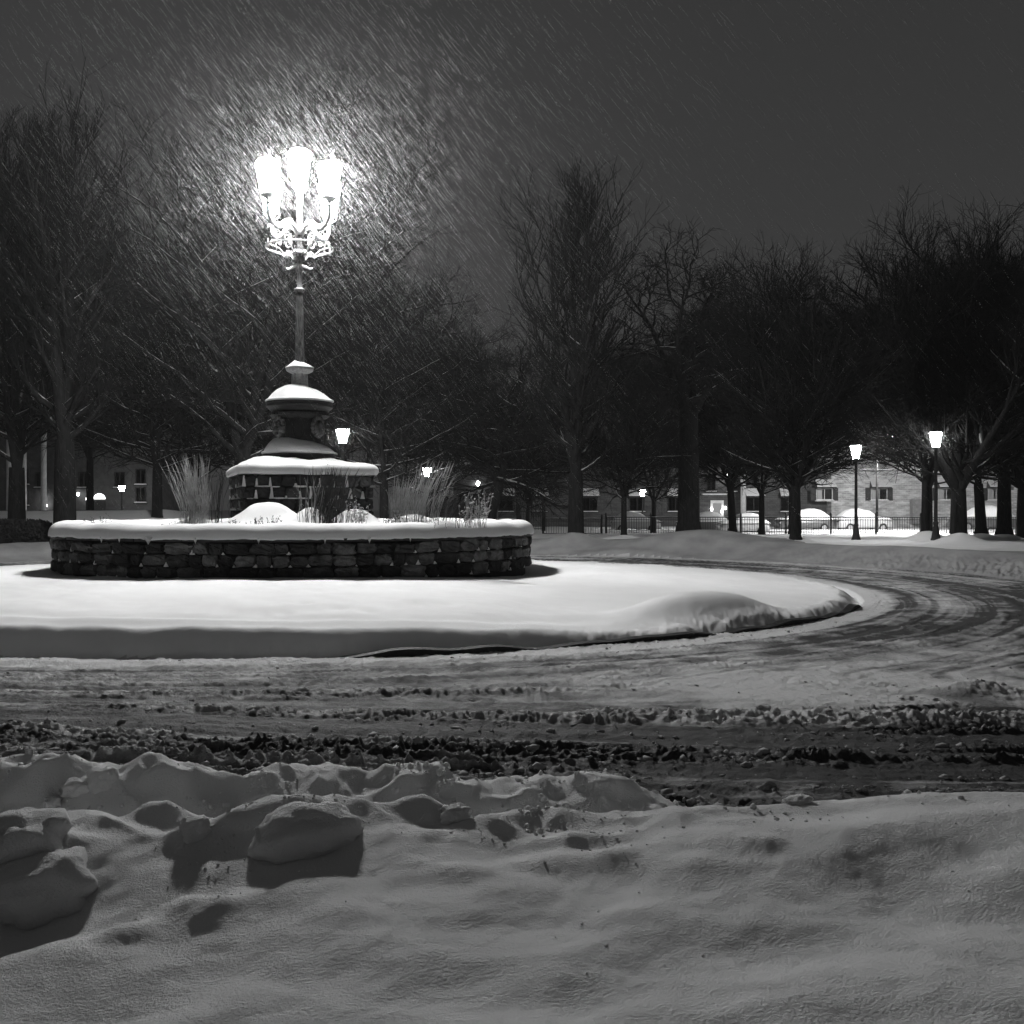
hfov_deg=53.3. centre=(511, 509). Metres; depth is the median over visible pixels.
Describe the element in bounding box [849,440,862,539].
park lamp
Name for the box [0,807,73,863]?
snow chunk
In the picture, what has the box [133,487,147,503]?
window
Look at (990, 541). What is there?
park ground
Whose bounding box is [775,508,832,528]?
parked car
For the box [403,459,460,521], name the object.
grass clump
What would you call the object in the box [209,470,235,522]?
grass clump
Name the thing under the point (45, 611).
island ground
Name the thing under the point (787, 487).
bare tree
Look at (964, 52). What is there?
sky
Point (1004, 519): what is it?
bare tree
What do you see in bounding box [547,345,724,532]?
bare tree
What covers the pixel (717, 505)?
door
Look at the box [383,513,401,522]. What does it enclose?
shrub
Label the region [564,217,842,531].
bare tree
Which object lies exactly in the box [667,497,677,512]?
window
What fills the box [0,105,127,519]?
bare tree
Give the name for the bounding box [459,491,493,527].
shrub
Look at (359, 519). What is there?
shrub
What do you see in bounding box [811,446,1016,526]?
brick building
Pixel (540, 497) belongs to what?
window
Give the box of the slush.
[2,586,1023,805]
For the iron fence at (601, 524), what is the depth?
57.98 m
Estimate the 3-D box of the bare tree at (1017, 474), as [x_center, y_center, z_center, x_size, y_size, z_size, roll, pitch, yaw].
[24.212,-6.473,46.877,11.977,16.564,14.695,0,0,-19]
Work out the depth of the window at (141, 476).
71.91 m
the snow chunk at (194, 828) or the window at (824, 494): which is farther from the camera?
the window at (824, 494)
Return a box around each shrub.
[254,515,281,523]
[345,496,368,522]
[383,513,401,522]
[430,517,459,527]
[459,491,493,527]
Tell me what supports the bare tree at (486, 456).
on the park ground at (990, 541)
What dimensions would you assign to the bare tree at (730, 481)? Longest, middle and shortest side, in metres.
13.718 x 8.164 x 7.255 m
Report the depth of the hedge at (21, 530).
34.56 m
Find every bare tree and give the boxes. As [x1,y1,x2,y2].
[0,33,178,543]
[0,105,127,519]
[0,190,204,509]
[3,177,329,510]
[12,232,326,517]
[47,42,409,465]
[104,215,450,479]
[170,55,489,459]
[240,233,517,517]
[323,303,631,526]
[352,329,538,511]
[469,385,607,521]
[484,141,668,533]
[533,337,713,534]
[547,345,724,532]
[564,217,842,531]
[642,311,879,534]
[648,281,913,533]
[650,273,829,531]
[670,225,936,539]
[767,204,1023,530]
[817,180,1023,534]
[818,278,1005,530]
[883,206,1023,537]
[905,224,1021,533]
[984,231,1023,534]
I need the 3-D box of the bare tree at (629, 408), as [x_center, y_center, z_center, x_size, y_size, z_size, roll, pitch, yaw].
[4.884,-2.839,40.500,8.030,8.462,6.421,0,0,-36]
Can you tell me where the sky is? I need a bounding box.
[0,0,1023,509]
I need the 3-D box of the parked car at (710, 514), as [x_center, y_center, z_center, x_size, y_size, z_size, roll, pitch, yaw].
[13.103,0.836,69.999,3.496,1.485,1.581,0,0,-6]
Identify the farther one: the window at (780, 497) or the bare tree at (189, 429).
the window at (780, 497)
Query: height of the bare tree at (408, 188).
19.450 m
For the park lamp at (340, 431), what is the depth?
35.89 m
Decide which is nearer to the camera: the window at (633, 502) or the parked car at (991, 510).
the parked car at (991, 510)
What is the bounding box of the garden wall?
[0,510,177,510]
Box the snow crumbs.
[0,749,1009,973]
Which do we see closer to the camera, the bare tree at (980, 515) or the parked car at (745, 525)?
the bare tree at (980, 515)
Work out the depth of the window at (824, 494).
83.98 m
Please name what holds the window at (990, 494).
in the brick building at (907, 491)
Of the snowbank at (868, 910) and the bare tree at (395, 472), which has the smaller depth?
the snowbank at (868, 910)
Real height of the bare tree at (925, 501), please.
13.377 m
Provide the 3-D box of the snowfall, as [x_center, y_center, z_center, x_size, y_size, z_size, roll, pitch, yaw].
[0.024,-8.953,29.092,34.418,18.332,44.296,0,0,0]
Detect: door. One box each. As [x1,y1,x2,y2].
[94,501,105,509]
[710,500,723,515]
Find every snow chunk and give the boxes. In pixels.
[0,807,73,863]
[0,846,97,930]
[43,795,62,807]
[60,777,89,797]
[86,765,118,793]
[179,814,211,843]
[247,801,362,863]
[440,803,471,824]
[782,794,813,804]
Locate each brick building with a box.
[498,447,826,526]
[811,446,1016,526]
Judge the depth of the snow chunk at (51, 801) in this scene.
4.01 m
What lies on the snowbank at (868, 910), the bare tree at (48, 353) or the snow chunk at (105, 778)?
the snow chunk at (105, 778)
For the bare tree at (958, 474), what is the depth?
36.54 m
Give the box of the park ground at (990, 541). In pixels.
[0,509,1023,550]
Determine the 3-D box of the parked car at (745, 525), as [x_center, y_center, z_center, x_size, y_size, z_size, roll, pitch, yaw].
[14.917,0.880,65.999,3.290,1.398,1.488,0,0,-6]
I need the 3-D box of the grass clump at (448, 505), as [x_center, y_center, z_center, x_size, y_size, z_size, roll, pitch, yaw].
[-1.114,-0.052,18.598,0.680,0.776,0.416,0,0,18]
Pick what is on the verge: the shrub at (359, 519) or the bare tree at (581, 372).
the bare tree at (581, 372)
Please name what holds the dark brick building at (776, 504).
on the park ground at (990, 541)
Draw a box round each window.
[33,472,40,488]
[76,472,85,488]
[112,472,126,488]
[133,469,147,485]
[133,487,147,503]
[498,497,514,512]
[532,497,548,512]
[583,497,598,512]
[629,497,645,512]
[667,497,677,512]
[705,478,717,492]
[746,497,758,512]
[779,497,788,512]
[815,489,834,500]
[870,489,888,500]
[938,489,950,500]
[987,489,996,500]
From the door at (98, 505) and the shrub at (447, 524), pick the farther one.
the door at (98, 505)
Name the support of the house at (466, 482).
on the park ground at (990, 541)
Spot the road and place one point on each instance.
(954, 611)
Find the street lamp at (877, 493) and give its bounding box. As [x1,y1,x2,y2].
[876,462,878,531]
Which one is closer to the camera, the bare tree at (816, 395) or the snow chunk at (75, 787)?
the snow chunk at (75, 787)
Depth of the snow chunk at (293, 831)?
2.62 m
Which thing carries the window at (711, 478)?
in the dark brick building at (776, 504)
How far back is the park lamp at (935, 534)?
36.24 m
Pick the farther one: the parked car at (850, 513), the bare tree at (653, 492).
the parked car at (850, 513)
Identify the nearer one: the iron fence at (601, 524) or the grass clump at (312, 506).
the grass clump at (312, 506)
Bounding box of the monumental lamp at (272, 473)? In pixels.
[226,147,378,542]
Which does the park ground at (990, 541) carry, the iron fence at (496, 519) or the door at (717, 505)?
the iron fence at (496, 519)
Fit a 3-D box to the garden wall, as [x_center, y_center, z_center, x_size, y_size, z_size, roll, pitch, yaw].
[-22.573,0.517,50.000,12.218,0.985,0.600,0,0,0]
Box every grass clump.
[159,452,211,523]
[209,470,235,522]
[295,475,335,522]
[305,467,363,522]
[386,474,415,522]
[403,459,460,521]
[434,489,467,520]
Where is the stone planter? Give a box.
[48,502,533,578]
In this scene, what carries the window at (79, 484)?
in the columned house at (39, 495)
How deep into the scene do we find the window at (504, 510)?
85.20 m
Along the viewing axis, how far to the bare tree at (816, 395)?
33.83 m
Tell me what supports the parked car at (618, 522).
on the park ground at (990, 541)
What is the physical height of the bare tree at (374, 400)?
11.977 m
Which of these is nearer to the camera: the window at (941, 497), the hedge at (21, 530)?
the hedge at (21, 530)
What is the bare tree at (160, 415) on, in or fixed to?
on the park ground at (990, 541)
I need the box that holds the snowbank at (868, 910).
[0,752,1023,1023]
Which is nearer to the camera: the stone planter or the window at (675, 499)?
the stone planter
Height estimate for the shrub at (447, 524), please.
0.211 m
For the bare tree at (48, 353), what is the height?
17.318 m
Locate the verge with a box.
[0,530,1023,579]
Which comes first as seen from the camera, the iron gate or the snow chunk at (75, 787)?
the snow chunk at (75, 787)
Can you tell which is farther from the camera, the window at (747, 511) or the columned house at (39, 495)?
the window at (747, 511)
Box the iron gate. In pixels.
[516,504,545,530]
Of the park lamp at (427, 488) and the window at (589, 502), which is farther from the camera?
the window at (589, 502)
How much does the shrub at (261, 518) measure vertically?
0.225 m
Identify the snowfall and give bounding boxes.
[0,0,1023,520]
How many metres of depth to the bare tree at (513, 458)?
59.35 m
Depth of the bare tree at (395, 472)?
51.17 m
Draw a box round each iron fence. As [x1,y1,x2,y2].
[377,515,521,519]
[542,514,602,533]
[605,513,1015,534]
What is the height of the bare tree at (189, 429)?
19.859 m
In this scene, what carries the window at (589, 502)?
in the dark brick building at (776, 504)
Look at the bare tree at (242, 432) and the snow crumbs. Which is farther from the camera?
the bare tree at (242, 432)
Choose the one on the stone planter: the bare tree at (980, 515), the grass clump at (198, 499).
the grass clump at (198, 499)
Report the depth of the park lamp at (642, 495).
74.94 m
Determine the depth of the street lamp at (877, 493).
63.94 m
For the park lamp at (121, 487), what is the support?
on the park ground at (990, 541)
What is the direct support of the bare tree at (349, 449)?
on the park ground at (990, 541)
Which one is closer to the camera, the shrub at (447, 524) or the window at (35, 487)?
the shrub at (447, 524)
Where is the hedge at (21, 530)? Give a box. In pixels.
[0,518,52,543]
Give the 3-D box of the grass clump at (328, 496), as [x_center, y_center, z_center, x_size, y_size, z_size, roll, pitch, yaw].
[-3.292,-0.233,18.586,0.986,1.139,1.039,0,0,25]
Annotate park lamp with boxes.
[118,484,125,509]
[335,423,349,460]
[422,466,429,516]
[640,487,645,513]
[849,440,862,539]
[927,428,943,540]
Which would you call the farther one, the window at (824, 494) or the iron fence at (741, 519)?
the window at (824, 494)
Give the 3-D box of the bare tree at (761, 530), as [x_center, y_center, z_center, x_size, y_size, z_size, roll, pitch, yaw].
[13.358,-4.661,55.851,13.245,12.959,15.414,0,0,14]
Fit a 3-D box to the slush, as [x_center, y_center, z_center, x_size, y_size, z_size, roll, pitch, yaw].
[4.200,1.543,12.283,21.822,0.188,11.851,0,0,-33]
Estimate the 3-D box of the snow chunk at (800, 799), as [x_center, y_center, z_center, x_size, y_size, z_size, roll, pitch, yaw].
[0.841,0.860,2.999,0.094,0.038,0.068,-4,4,-17]
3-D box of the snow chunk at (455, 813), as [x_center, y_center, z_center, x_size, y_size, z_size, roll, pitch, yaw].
[-0.159,0.867,2.879,0.096,0.072,0.088,-3,3,-6]
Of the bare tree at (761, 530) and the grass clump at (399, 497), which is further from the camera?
the bare tree at (761, 530)
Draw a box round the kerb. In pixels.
[335,604,860,658]
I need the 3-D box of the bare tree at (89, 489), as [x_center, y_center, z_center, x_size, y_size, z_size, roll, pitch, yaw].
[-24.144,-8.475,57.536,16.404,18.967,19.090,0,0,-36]
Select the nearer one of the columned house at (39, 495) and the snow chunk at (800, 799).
the snow chunk at (800, 799)
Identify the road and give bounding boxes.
[0,553,1023,806]
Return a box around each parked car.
[611,511,661,529]
[676,511,725,529]
[715,513,768,531]
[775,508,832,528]
[834,508,891,528]
[945,505,1014,528]
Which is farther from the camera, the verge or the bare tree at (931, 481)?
the bare tree at (931, 481)
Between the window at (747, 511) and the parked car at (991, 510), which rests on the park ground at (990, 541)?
the parked car at (991, 510)
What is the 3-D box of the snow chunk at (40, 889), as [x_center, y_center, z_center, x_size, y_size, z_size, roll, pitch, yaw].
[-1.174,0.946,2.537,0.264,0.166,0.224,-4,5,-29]
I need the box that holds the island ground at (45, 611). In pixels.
[0,559,860,659]
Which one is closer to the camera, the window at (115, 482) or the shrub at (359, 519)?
the shrub at (359, 519)
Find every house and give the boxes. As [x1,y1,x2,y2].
[0,404,206,510]
[426,424,497,519]
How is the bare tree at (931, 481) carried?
on the park ground at (990, 541)
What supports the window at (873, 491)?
in the brick building at (907, 491)
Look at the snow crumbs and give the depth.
4.00 m
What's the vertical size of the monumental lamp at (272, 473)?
8.275 m
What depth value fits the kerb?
11.89 m

